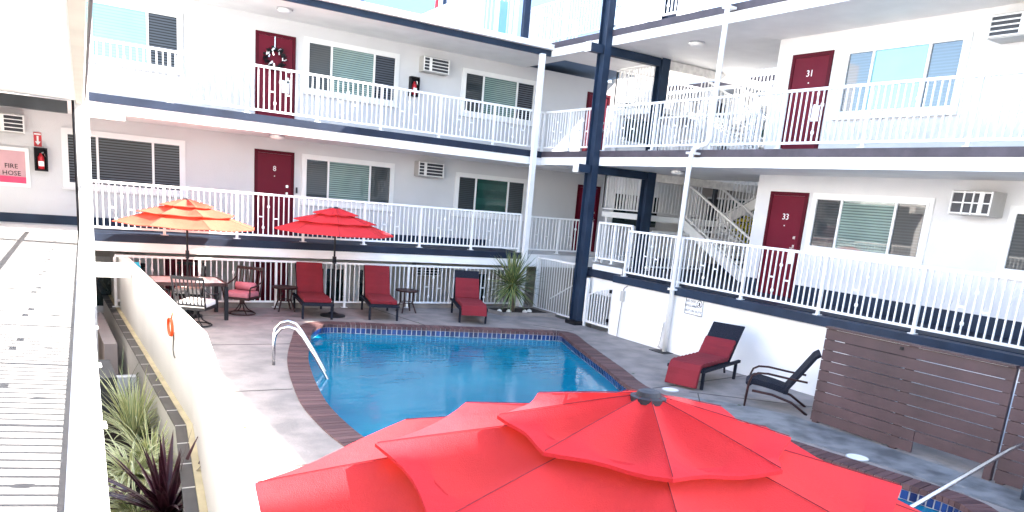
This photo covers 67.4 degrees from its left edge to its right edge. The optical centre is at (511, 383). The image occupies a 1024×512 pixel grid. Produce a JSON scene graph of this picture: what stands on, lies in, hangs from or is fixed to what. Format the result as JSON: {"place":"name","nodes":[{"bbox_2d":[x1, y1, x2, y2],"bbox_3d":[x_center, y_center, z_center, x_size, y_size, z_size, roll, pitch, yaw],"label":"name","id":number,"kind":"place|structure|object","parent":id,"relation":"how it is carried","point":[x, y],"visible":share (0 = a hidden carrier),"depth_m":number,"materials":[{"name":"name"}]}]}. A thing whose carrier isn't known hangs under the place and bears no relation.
{"place":"outdoors","nodes":[
{"label":"outdoors","id":0,"kind":"place"},
{"bbox_2d":[433,0,449,20],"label":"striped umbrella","id":1,"kind":"object","parent":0,"point":[438,3],"visible":0.12,"depth_m":21.66,"materials":[{"name":"fabric"}]},
{"bbox_2d":[495,0,519,35],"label":"window","id":2,"kind":"structure","parent":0,"point":[501,16],"depth_m":18.90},
{"bbox_2d":[183,308,1022,511],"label":"pool deck","id":3,"kind":"structure","parent":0,"point":[283,428],"depth_m":12.54,"materials":[{"name":"concrete"}]},
{"bbox_2d":[112,198,253,317],"bbox_3d":[-6.391,-2.483,15.108,2.476,2.312,2.476,12,15,26],"label":"patio umbrella","id":4,"kind":"object","parent":3,"relation":"on","point":[186,214],"visible":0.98,"depth_m":14.40,"materials":[{"name":"orange fabric"}]},
{"bbox_2d":[147,275,227,319],"bbox_3d":[-6.476,-1.718,15.280,1.370,0.735,1.050,-3,16,-32],"label":"patio table","id":5,"kind":"object","parent":3,"relation":"on","point":[214,282],"visible":0.69,"depth_m":15.13,"materials":[{"name":"black metal"}]},
{"bbox_2d":[171,261,205,311],"bbox_3d":[-6.720,-2.023,15.962,0.654,0.952,0.713,1,14,-17],"label":"swivel chair","id":6,"kind":"object","parent":3,"relation":"on","point":[190,288],"visible":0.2,"depth_m":16.03,"materials":[{"name":"black metal"}]},
{"bbox_2d":[170,275,218,327],"bbox_3d":[-5.921,-1.563,14.333,0.654,0.952,0.713,5,13,-1],"label":"swivel chair","id":7,"kind":"object","parent":3,"relation":"on","point":[197,304],"visible":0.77,"depth_m":14.13,"materials":[{"name":"black metal"}]},
{"bbox_2d":[221,265,264,315],"bbox_3d":[-5.637,-1.960,16.105,0.654,0.952,0.713,6,13,5],"label":"swivel chair","id":8,"kind":"object","parent":3,"relation":"on","point":[242,292],"visible":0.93,"depth_m":16.12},
{"bbox_2d":[272,285,297,311],"bbox_3d":[-5.021,-1.883,16.948,0.560,0.546,0.560,-3,16,-32],"label":"side table","id":9,"kind":"object","parent":3,"relation":"on","point":[285,287],"visible":1,"depth_m":16.87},
{"bbox_2d":[272,320,327,378],"bbox_3d":[-3.352,-0.346,12.245,1.032,1.259,0.581,4,13,-6],"label":"pool ladder","id":10,"kind":"object","parent":3,"relation":"attached to","point":[304,337],"visible":0.83,"depth_m":11.98,"materials":[{"name":"metal"}]},
{"bbox_2d":[292,262,333,319],"bbox_3d":[-4.404,-2.092,16.907,0.670,1.064,1.839,-1,15,-23],"label":"sun lounger","id":11,"kind":"object","parent":3,"relation":"on","point":[309,284],"visible":1,"depth_m":17.11,"materials":[{"name":"fabric"}]},
{"bbox_2d":[112,254,519,307],"bbox_3d":[-3.913,-2.312,17.952,9.720,1.052,0.100,-3,16,-32],"label":"pool fence","id":12,"kind":"object","parent":3,"relation":"on","point":[199,259],"visible":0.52,"depth_m":17.84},
{"bbox_2d":[274,207,393,317],"bbox_3d":[-3.848,-2.637,16.616,2.328,2.352,2.328,6,13,5],"label":"patio umbrella","id":13,"kind":"object","parent":3,"relation":"on","point":[336,221],"visible":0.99,"depth_m":15.96,"materials":[{"name":"red fabric"}]},
{"bbox_2d":[218,302,527,307],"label":"fence kerb","id":14,"kind":"structure","parent":3,"relation":"on","point":[297,305],"depth_m":18.00,"materials":[{"name":"concrete"}]},
{"bbox_2d":[360,265,399,320],"bbox_3d":[-3.034,-2.117,17.527,0.670,1.064,1.839,1,14,-18],"label":"sun lounger","id":15,"kind":"object","parent":3,"relation":"on","point":[377,287],"visible":1,"depth_m":17.75,"materials":[{"name":"fabric"}]},
{"bbox_2d":[395,288,418,312],"bbox_3d":[-2.512,-1.974,18.270,0.560,0.546,0.560,-3,16,-32],"label":"side table","id":16,"kind":"object","parent":3,"relation":"on","point":[407,290],"visible":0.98,"depth_m":18.19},
{"bbox_2d":[450,270,487,323],"bbox_3d":[-1.019,-2.098,18.223,0.670,1.054,1.914,2,14,-12],"label":"sun lounger","id":17,"kind":"object","parent":3,"relation":"on","point":[466,301],"visible":1,"depth_m":18.48,"materials":[{"name":"fabric"}]},
{"bbox_2d":[202,308,811,469],"bbox_3d":[-1.122,-0.561,14.012,9.756,0.004,10.608,-3,16,-32],"label":"deck joint","id":18,"kind":"object","parent":3,"relation":"on","point":[423,324],"visible":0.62,"depth_m":12.53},
{"bbox_2d":[487,306,555,316],"bbox_3d":[0.117,-1.868,19.787,1.739,0.080,1.190,-3,16,-32],"label":"corner bed","id":19,"kind":"object","parent":3,"relation":"on","point":[537,312],"visible":0.83,"depth_m":19.70,"materials":[{"name":"concrete"}]},
{"bbox_2d":[481,248,543,312],"bbox_3d":[-0.012,-2.638,19.500,1.853,1.694,1.809,-3,16,-32],"label":"yucca plant","id":20,"kind":"object","parent":19,"relation":"on","point":[513,275],"visible":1,"depth_m":19.33,"materials":[{"name":"green plant"}]},
{"bbox_2d":[517,53,545,306],"bbox_3d":[0.484,-5.092,19.774,0.120,6.398,0.120,-3,16,-32],"label":"walkway post","id":21,"kind":"object","parent":3,"relation":"on","point":[534,142],"visible":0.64,"depth_m":19.59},
{"bbox_2d":[533,256,574,317],"bbox_3d":[1.159,-2.494,19.897,0.140,1.422,2.000,-3,16,-32],"label":"pool fence","id":22,"kind":"object","parent":3,"relation":"on","point":[537,281],"visible":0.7,"depth_m":20.05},
{"bbox_2d":[255,388,920,511],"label":"patio umbrella","id":23,"kind":"object","parent":3,"relation":"on","point":[646,450],"visible":1,"depth_m":2.50,"materials":[{"name":"red fabric"}]},
{"bbox_2d":[287,321,997,511],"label":"swimming pool","id":24,"kind":"structure","parent":3,"relation":"in","point":[324,416],"depth_m":12.32,"materials":[{"name":"brick"}]},
{"bbox_2d":[308,333,937,511],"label":"pool water","id":25,"kind":"structure","parent":24,"relation":"in","point":[372,384],"depth_m":13.19,"materials":[{"name":"liquid"}]},
{"bbox_2d":[565,0,773,324],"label":"steel frame","id":26,"kind":"object","parent":3,"relation":"on","point":[604,50],"visible":0.86,"depth_m":18.35,"materials":[{"name":"blue paint"}]},
{"bbox_2d":[582,278,613,332],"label":"pool gate","id":27,"kind":"structure","parent":26,"relation":"attached to","point":[586,307],"depth_m":18.25,"materials":[{"name":"white metal"}]},
{"bbox_2d":[665,321,744,389],"bbox_3d":[3.439,-0.528,13.528,0.670,0.957,1.954,15,16,35],"label":"sun lounger","id":28,"kind":"object","parent":3,"relation":"on","point":[718,347],"visible":1,"depth_m":13.46,"materials":[{"name":"fabric"}]},
{"bbox_2d":[743,349,821,415],"bbox_3d":[4.226,-0.098,12.058,1.029,0.972,0.654,9,14,17],"label":"lounge chair","id":29,"kind":"object","parent":3,"relation":"on","point":[763,380],"visible":0.98,"depth_m":11.90,"materials":[{"name":"wicker"}]},
{"bbox_2d":[682,396,1023,511],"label":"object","id":30,"kind":"object","parent":3,"relation":"on","point":[845,443],"visible":0.87,"depth_m":10.10,"materials":[{"name":"concrete"}]},
{"bbox_2d":[845,453,868,461],"bbox_3d":[4.402,0.937,9.785,0.286,0.015,0.286,-3,16,-32],"label":"skimmer lid","id":31,"kind":"object","parent":3,"relation":"on","point":[861,458],"visible":1,"depth_m":9.78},
{"bbox_2d":[810,326,1019,480],"bbox_3d":[5.204,0.169,10.226,0.120,1.440,2.600,-3,16,-32],"label":"slat fence","id":32,"kind":"object","parent":3,"relation":"on","point":[908,375],"visible":0.97,"depth_m":10.07,"materials":[{"name":"brown wood"}]},
{"bbox_2d":[909,442,1023,507],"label":"pool handrail","id":33,"kind":"object","parent":3,"relation":"on","point":[963,476],"visible":0.87,"depth_m":8.06,"materials":[{"name":"metal"}]},
{"bbox_2d":[993,366,1023,489],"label":"slat fence","id":34,"kind":"object","parent":3,"relation":"on","point":[1007,466],"visible":0.93,"depth_m":9.04,"materials":[{"name":"brown wood"}]},
{"bbox_2d":[608,0,746,82],"label":"sky","id":35,"kind":"structure","parent":0,"point":[732,2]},
{"bbox_2d":[837,343,927,434],"bbox_3d":[5.381,0.078,11.159,0.750,1.215,0.950,-3,16,-32],"label":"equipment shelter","id":36,"kind":"object","parent":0,"point":[879,385],"visible":0.04,"depth_m":10.91,"materials":[{"name":"wood"}]},
{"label":"ground","id":37,"kind":"structure","parent":0,"visible":0},
{"bbox_2d":[0,0,131,511],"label":"motel building","id":38,"kind":"structure","parent":37,"relation":"on","point":[44,52],"depth_m":6.43,"materials":[{"name":"paint"}]},
{"bbox_2d":[64,183,107,511],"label":"railing","id":39,"kind":"object","parent":38,"relation":"on","point":[85,489],"visible":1,"depth_m":1.07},
{"bbox_2d":[97,313,136,405],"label":"wall","id":40,"kind":"structure","parent":37,"relation":"on","point":[107,346],"depth_m":13.15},
{"bbox_2d":[102,295,207,511],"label":"planter wall","id":41,"kind":"structure","parent":37,"relation":"on","point":[167,405],"depth_m":10.01,"materials":[{"name":"grey concrete"}]},
{"bbox_2d":[102,411,159,511],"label":"planter soil","id":42,"kind":"structure","parent":41,"relation":"in","point":[117,439],"depth_m":10.21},
{"bbox_2d":[98,360,127,414],"bbox_3d":[-6.008,0.051,11.583,0.500,0.600,1.200,-3,16,-32],"label":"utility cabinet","id":43,"kind":"object","parent":42,"relation":"on","point":[107,365],"visible":0.34,"depth_m":11.05,"materials":[{"name":"metal"}]},
{"bbox_2d":[107,457,150,511],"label":"flax plant","id":44,"kind":"object","parent":42,"relation":"on","point":[123,507],"visible":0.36,"depth_m":7.86,"materials":[{"name":"green plant"}]},
{"bbox_2d":[99,368,162,440],"bbox_3d":[-5.039,0.239,10.188,1.752,1.052,1.750,-3,16,-32],"label":"flax plant","id":45,"kind":"object","parent":42,"relation":"on","point":[132,409],"visible":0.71,"depth_m":10.19,"materials":[{"name":"green plant"}]},
{"bbox_2d":[104,429,176,490],"bbox_3d":[-4.418,0.967,8.876,1.378,1.181,1.349,14,16,32],"label":"flax plant","id":46,"kind":"object","parent":42,"relation":"on","point":[123,477],"visible":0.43,"depth_m":8.82,"materials":[{"name":"green plant"}]},
{"bbox_2d":[105,407,175,487],"bbox_3d":[-4.360,0.809,9.198,1.556,1.134,1.666,-3,16,-32],"label":"flax plant","id":47,"kind":"object","parent":42,"relation":"on","point":[139,450],"visible":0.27,"depth_m":9.17,"materials":[{"name":"green plant"}]},
{"bbox_2d":[107,427,200,511],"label":"cordyline plant","id":48,"kind":"object","parent":42,"relation":"on","point":[164,494],"visible":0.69,"depth_m":7.52,"materials":[{"name":"purple plant"}]},
{"bbox_2d":[110,251,259,511],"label":"parapet wall","id":49,"kind":"structure","parent":37,"relation":"on","point":[190,372],"depth_m":7.94,"materials":[{"name":"white paint"}]},
{"bbox_2d":[167,312,173,336],"bbox_3d":[-4.330,-0.763,9.749,0.057,0.311,0.382,-3,16,-32],"label":"life ring","id":50,"kind":"object","parent":49,"relation":"hanging from","point":[169,323],"visible":1,"depth_m":9.71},
{"bbox_2d":[0,0,631,327],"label":"motel building","id":51,"kind":"structure","parent":37,"relation":"on","point":[158,141],"depth_m":18.26,"materials":[{"name":"beige paint"}]},
{"bbox_2d":[0,112,24,133],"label":"air conditioner","id":52,"kind":"object","parent":51,"relation":"attached to","point":[11,123],"visible":1,"depth_m":15.36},
{"bbox_2d":[0,146,30,186],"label":"sign","id":53,"kind":"object","parent":51,"relation":"attached to","point":[14,162],"visible":1,"depth_m":15.76,"materials":[{"name":"pink metal"}]},
{"bbox_2d":[33,132,41,146],"bbox_3d":[-9.809,-5.058,15.865,0.140,0.280,0.016,-3,16,-32],"label":"arrow sign","id":54,"kind":"object","parent":51,"relation":"attached to","point":[37,139],"visible":1,"depth_m":15.86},
{"bbox_2d":[34,147,47,171],"bbox_3d":[-9.772,-4.660,15.919,0.240,0.470,0.159,-3,16,-32],"label":"extinguisher cabinet","id":55,"kind":"object","parent":51,"relation":"attached to","point":[40,159],"visible":1,"depth_m":15.90,"materials":[{"name":"black metal"}]},
{"bbox_2d":[60,127,185,197],"bbox_3d":[-8.439,-4.808,16.777,2.460,1.250,0.070,-3,16,-32],"label":"window","id":56,"kind":"structure","parent":51,"relation":"in","point":[117,157],"depth_m":16.83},
{"bbox_2d":[95,256,151,312],"bbox_3d":[-8.813,-2.232,17.301,1.340,1.250,0.070,-3,16,-32],"label":"window","id":57,"kind":"structure","parent":51,"relation":"in","point":[103,284],"depth_m":17.17,"materials":[{"name":"glass"}]},
{"bbox_2d":[86,0,184,75],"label":"window","id":58,"kind":"structure","parent":51,"relation":"in","point":[115,20],"depth_m":16.30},
{"bbox_2d":[165,259,197,299],"bbox_3d":[-7.749,-1.966,18.079,0.800,2.000,0.030,-3,16,-32],"label":"door","id":59,"kind":"structure","parent":51,"relation":"in","point":[167,261],"depth_m":17.84,"materials":[{"name":"metal"}]},
{"bbox_2d":[253,262,287,300],"bbox_3d":[-6.027,-2.076,19.140,0.850,2.020,0.030,-3,16,-32],"label":"door","id":60,"kind":"structure","parent":51,"relation":"in","point":[257,263],"depth_m":19.03,"materials":[{"name":"metal"}]},
{"bbox_2d":[254,148,294,235],"bbox_3d":[-5.747,-4.604,18.552,0.940,2.000,0.060,-3,16,-32],"label":"door","id":61,"kind":"structure","parent":51,"relation":"in","point":[273,173],"depth_m":18.53,"materials":[{"name":"wood"}]},
{"bbox_2d":[255,30,295,118],"bbox_3d":[-5.529,-7.138,17.942,0.920,1.970,0.060,-3,16,-32],"label":"door","id":62,"kind":"structure","parent":51,"relation":"in","point":[263,39],"depth_m":17.92,"materials":[{"name":"wood"}]},
{"bbox_2d":[263,36,287,70],"bbox_3d":[-5.471,-7.635,17.748,0.585,0.766,0.127,-3,16,-32],"label":"wreath","id":63,"kind":"object","parent":62,"relation":"hanging from","point":[280,51],"depth_m":17.73,"materials":[{"name":"black plant"}]},
{"bbox_2d":[92,180,522,251],"bbox_3d":[-4.074,-3.736,17.612,10.210,1.002,0.100,-3,16,-32],"label":"railing","id":64,"kind":"object","parent":51,"relation":"on","point":[363,240],"visible":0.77,"depth_m":17.50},
{"bbox_2d":[88,37,545,151],"bbox_3d":[-3.619,-6.274,17.151,10.570,0.992,0.100,-3,16,-32],"label":"railing","id":65,"kind":"object","parent":51,"relation":"on","point":[316,117],"visible":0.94,"depth_m":16.71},
{"bbox_2d":[322,264,349,300],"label":"window","id":66,"kind":"structure","parent":51,"relation":"in","point":[323,265],"depth_m":19.89,"materials":[{"name":"glass"}]},
{"bbox_2d":[300,154,394,211],"bbox_3d":[-4.125,-5.073,19.436,2.470,1.220,0.070,-3,16,-32],"label":"window","id":67,"kind":"structure","parent":51,"relation":"in","point":[321,176],"depth_m":19.41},
{"bbox_2d":[302,36,399,107],"bbox_3d":[-3.902,-7.621,18.825,2.460,1.280,0.070,-3,16,-32],"label":"window","id":68,"kind":"structure","parent":51,"relation":"in","point":[322,57],"depth_m":18.79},
{"bbox_2d":[354,265,390,300],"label":"window","id":69,"kind":"structure","parent":51,"relation":"in","point":[356,266],"depth_m":20.22,"materials":[{"name":"glass"}]},
{"bbox_2d":[408,76,419,96],"bbox_3d":[-2.508,-7.618,19.655,0.240,0.470,0.159,-3,16,-32],"label":"extinguisher cabinet","id":70,"kind":"object","parent":51,"relation":"attached to","point":[414,82],"visible":0.91,"depth_m":19.62,"materials":[{"name":"black metal"}]},
{"bbox_2d":[411,262,440,276],"bbox_3d":[-2.349,-3.130,20.993,0.750,0.340,0.304,-3,16,-32],"label":"air conditioner","id":71,"kind":"object","parent":51,"relation":"attached to","point":[427,270],"visible":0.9,"depth_m":20.87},
{"bbox_2d":[414,161,443,177],"bbox_3d":[-2.197,-5.683,20.335,0.730,0.380,0.304,-3,16,-32],"label":"air conditioner","id":72,"kind":"object","parent":51,"relation":"attached to","point":[428,169],"visible":1,"depth_m":20.21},
{"bbox_2d":[419,55,449,75],"bbox_3d":[-1.996,-8.177,19.726,0.720,0.370,0.304,-3,16,-32],"label":"air conditioner","id":73,"kind":"object","parent":51,"relation":"attached to","point":[434,65],"visible":1,"depth_m":19.61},
{"bbox_2d":[449,269,490,301],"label":"window","id":74,"kind":"structure","parent":51,"relation":"in","point":[452,270],"depth_m":22.14,"materials":[{"name":"glass"}]},
{"bbox_2d":[452,172,527,220],"bbox_3d":[-0.579,-5.260,21.632,2.380,1.180,0.070,-3,16,-32],"label":"window","id":75,"kind":"structure","parent":51,"relation":"in","point":[471,191],"depth_m":21.61,"materials":[{"name":"white glass"}]},
{"bbox_2d":[459,67,536,126],"bbox_3d":[-0.332,-7.834,21.028,2.420,1.210,0.070,-3,16,-32],"label":"window","id":76,"kind":"structure","parent":51,"relation":"in","point":[477,85],"depth_m":20.98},
{"bbox_2d":[360,0,636,79],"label":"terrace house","id":77,"kind":"structure","parent":51,"relation":"on","point":[564,66],"depth_m":24.23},
{"bbox_2d":[421,0,484,27],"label":"terrace railing","id":78,"kind":"object","parent":77,"relation":"on","point":[445,16],"visible":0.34,"depth_m":19.78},
{"bbox_2d":[450,0,470,24],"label":"door","id":79,"kind":"structure","parent":77,"relation":"in","point":[450,0],"depth_m":23.81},
{"bbox_2d":[485,0,513,34],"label":"terrace railing","id":80,"kind":"object","parent":51,"relation":"on","point":[511,14],"visible":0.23,"depth_m":19.05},
{"bbox_2d":[520,0,530,37],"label":"thin post","id":81,"kind":"object","parent":51,"relation":"on","point":[526,11],"depth_m":18.94,"materials":[{"name":"metal"}]},
{"bbox_2d":[528,10,578,42],"bbox_3d":[1.012,-8.960,19.479,1.690,0.722,0.100,-3,16,-32],"label":"railing","id":82,"kind":"object","parent":51,"relation":"on","point":[542,14],"visible":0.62,"depth_m":19.34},
{"bbox_2d":[522,216,593,255],"bbox_3d":[1.266,-4.032,20.914,2.340,0.972,0.100,-3,16,-32],"label":"railing","id":83,"kind":"object","parent":51,"relation":"on","point":[558,234],"visible":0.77,"depth_m":20.84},
{"bbox_2d":[571,184,600,251],"bbox_3d":[2.279,-5.062,23.511,0.850,1.980,0.060,-3,16,-32],"label":"door","id":84,"kind":"structure","parent":51,"relation":"in","point":[580,187],"depth_m":23.50,"materials":[{"name":"metal"}]},
{"bbox_2d":[582,92,610,150],"bbox_3d":[2.507,-7.615,22.901,0.850,1.990,0.060,-3,16,-32],"label":"door","id":85,"kind":"structure","parent":51,"relation":"in","point":[590,94],"depth_m":22.77,"materials":[{"name":"wood"}]},
{"bbox_2d":[591,0,775,331],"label":"motel building","id":86,"kind":"structure","parent":37,"relation":"on","point":[706,193],"depth_m":24.27,"materials":[{"name":"white paint"}]},
{"bbox_2d":[620,100,647,144],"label":"window","id":87,"kind":"structure","parent":86,"relation":"in","point":[645,131],"depth_m":23.71,"materials":[{"name":"glass"}]},
{"bbox_2d":[610,191,659,229],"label":"window","id":88,"kind":"structure","parent":86,"relation":"in","point":[653,224],"depth_m":24.38,"materials":[{"name":"glass"}]},
{"bbox_2d":[703,189,717,266],"bbox_3d":[5.823,-4.644,22.527,0.100,2.420,0.100,-3,16,-32],"label":"walkway post","id":89,"kind":"object","parent":86,"relation":"on","point":[714,196],"visible":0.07,"depth_m":22.39,"materials":[{"name":"metal"}]},
{"bbox_2d":[678,68,775,82],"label":"railing","id":90,"kind":"object","parent":86,"relation":"on","point":[700,79],"visible":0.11,"depth_m":21.76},
{"bbox_2d":[703,197,753,233],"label":"window","id":91,"kind":"structure","parent":86,"relation":"in","point":[709,198],"depth_m":24.66,"materials":[{"name":"glass"}]},
{"bbox_2d":[729,210,753,268],"bbox_3d":[6.284,-3.906,20.699,0.994,1.916,0.924,-3,16,-32],"label":"plant","id":92,"kind":"object","parent":86,"relation":"on","point":[747,229],"visible":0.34,"depth_m":20.61,"materials":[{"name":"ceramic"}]},
{"bbox_2d":[540,0,1023,451],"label":"motel building","id":93,"kind":"structure","parent":37,"relation":"on","point":[885,201],"depth_m":13.71,"materials":[{"name":"paint"}]},
{"bbox_2d":[543,108,590,150],"bbox_3d":[1.437,-6.241,18.904,0.140,0.992,2.200,-3,16,-32],"label":"railing","id":94,"kind":"object","parent":93,"relation":"on","point":[570,123],"visible":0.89,"depth_m":18.94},
{"bbox_2d":[590,264,623,296],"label":"lintel wall","id":95,"kind":"structure","parent":93,"relation":"attached to","point":[596,284],"depth_m":18.19,"materials":[{"name":"white paint"}]},
{"bbox_2d":[594,222,633,267],"bbox_3d":[2.366,-3.251,17.815,0.140,0.942,1.300,-3,16,-32],"label":"railing","id":96,"kind":"object","parent":95,"relation":"on","point":[611,260],"visible":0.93,"depth_m":17.84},
{"bbox_2d":[529,0,735,41],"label":"railing","id":97,"kind":"object","parent":93,"relation":"on","point":[648,18],"visible":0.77,"depth_m":18.04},
{"bbox_2d":[600,175,741,265],"bbox_3d":[4.430,-4.405,21.172,3.637,2.382,1.837,-3,16,-32],"label":"stair landing","id":98,"kind":"object","parent":93,"relation":"on","point":[606,215],"visible":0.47,"depth_m":20.87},
{"bbox_2d":[718,181,758,226],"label":"staircase","id":99,"kind":"structure","parent":98,"relation":"on","point":[749,206],"depth_m":20.17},
{"bbox_2d":[646,231,704,272],"bbox_3d":[4.282,-3.412,19.899,2.040,1.002,0.100,-3,16,-32],"label":"railing","id":100,"kind":"object","parent":93,"relation":"on","point":[674,233],"visible":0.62,"depth_m":19.78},
{"bbox_2d":[613,65,755,150],"bbox_3d":[4.656,-6.934,20.568,3.637,2.382,1.837,-3,16,-32],"label":"stair landing","id":101,"kind":"object","parent":93,"relation":"on","point":[623,83],"visible":0.56,"depth_m":20.18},
{"bbox_2d":[733,68,776,129],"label":"staircase","id":102,"kind":"structure","parent":101,"relation":"on","point":[753,74],"depth_m":19.52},
{"bbox_2d":[649,0,736,353],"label":"downpipe","id":103,"kind":"object","parent":93,"relation":"attached to","point":[728,7],"visible":0.98,"depth_m":15.22,"materials":[{"name":"metal"}]},
{"bbox_2d":[684,298,704,316],"bbox_3d":[3.664,-1.551,15.425,0.028,0.340,0.511,-3,16,-32],"label":"pool rules sign","id":104,"kind":"object","parent":93,"relation":"attached to","point":[694,307],"visible":1,"depth_m":15.41,"materials":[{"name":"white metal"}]},
{"bbox_2d":[654,111,762,149],"bbox_3d":[4.312,-5.572,17.265,0.140,0.952,3.200,-3,16,-32],"label":"railing","id":105,"kind":"object","parent":93,"relation":"on","point":[738,113],"visible":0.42,"depth_m":17.04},
{"bbox_2d":[683,186,753,281],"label":"staircase","id":106,"kind":"structure","parent":93,"relation":"on","point":[723,233],"depth_m":19.60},
{"bbox_2d":[695,78,768,149],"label":"staircase","id":107,"kind":"structure","parent":93,"relation":"on","point":[738,110],"depth_m":19.12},
{"bbox_2d":[755,191,809,297],"bbox_3d":[5.464,-2.841,15.599,0.060,2.070,0.930,-3,16,-32],"label":"door","id":108,"kind":"structure","parent":93,"relation":"in","point":[786,215],"depth_m":15.57,"materials":[{"name":"wood"}]},
{"bbox_2d":[780,50,834,148],"bbox_3d":[5.700,-5.421,14.974,0.060,1.960,0.930,-3,16,-32],"label":"door","id":109,"kind":"structure","parent":93,"relation":"in","point":[808,70],"depth_m":14.93,"materials":[{"name":"wood"}]},
{"bbox_2d":[600,69,1023,150],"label":"railing","id":110,"kind":"object","parent":93,"relation":"on","point":[969,139],"visible":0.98,"depth_m":12.75,"materials":[{"name":"metal"}]},
{"bbox_2d":[623,230,1023,349],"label":"railing","id":111,"kind":"object","parent":93,"relation":"on","point":[818,309],"visible":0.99,"depth_m":12.87,"materials":[{"name":"metal"}]},
{"bbox_2d":[804,193,935,264],"bbox_3d":[6.431,-2.862,14.021,0.070,1.150,2.470,-3,16,-32],"label":"window","id":112,"kind":"structure","parent":93,"relation":"in","point":[885,228],"depth_m":13.92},
{"bbox_2d":[832,31,973,120],"bbox_3d":[6.704,-5.304,13.350,0.070,1.280,2.370,-3,16,-32],"label":"window","id":113,"kind":"structure","parent":93,"relation":"in","point":[946,54],"depth_m":13.22,"materials":[{"name":"glass"}]},
{"bbox_2d":[948,190,1006,217],"bbox_3d":[7.371,-2.855,12.160,0.424,0.380,0.640,-3,16,-32],"label":"air conditioner","id":114,"kind":"object","parent":93,"relation":"attached to","point":[991,204],"visible":1,"depth_m":11.99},
{"bbox_2d":[986,10,1023,43],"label":"air conditioner","id":115,"kind":"object","parent":93,"relation":"attached to","point":[1004,28],"visible":1,"depth_m":11.52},
{"bbox_2d":[995,205,1023,276],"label":"window","id":116,"kind":"structure","parent":93,"relation":"in","point":[1011,257],"depth_m":11.91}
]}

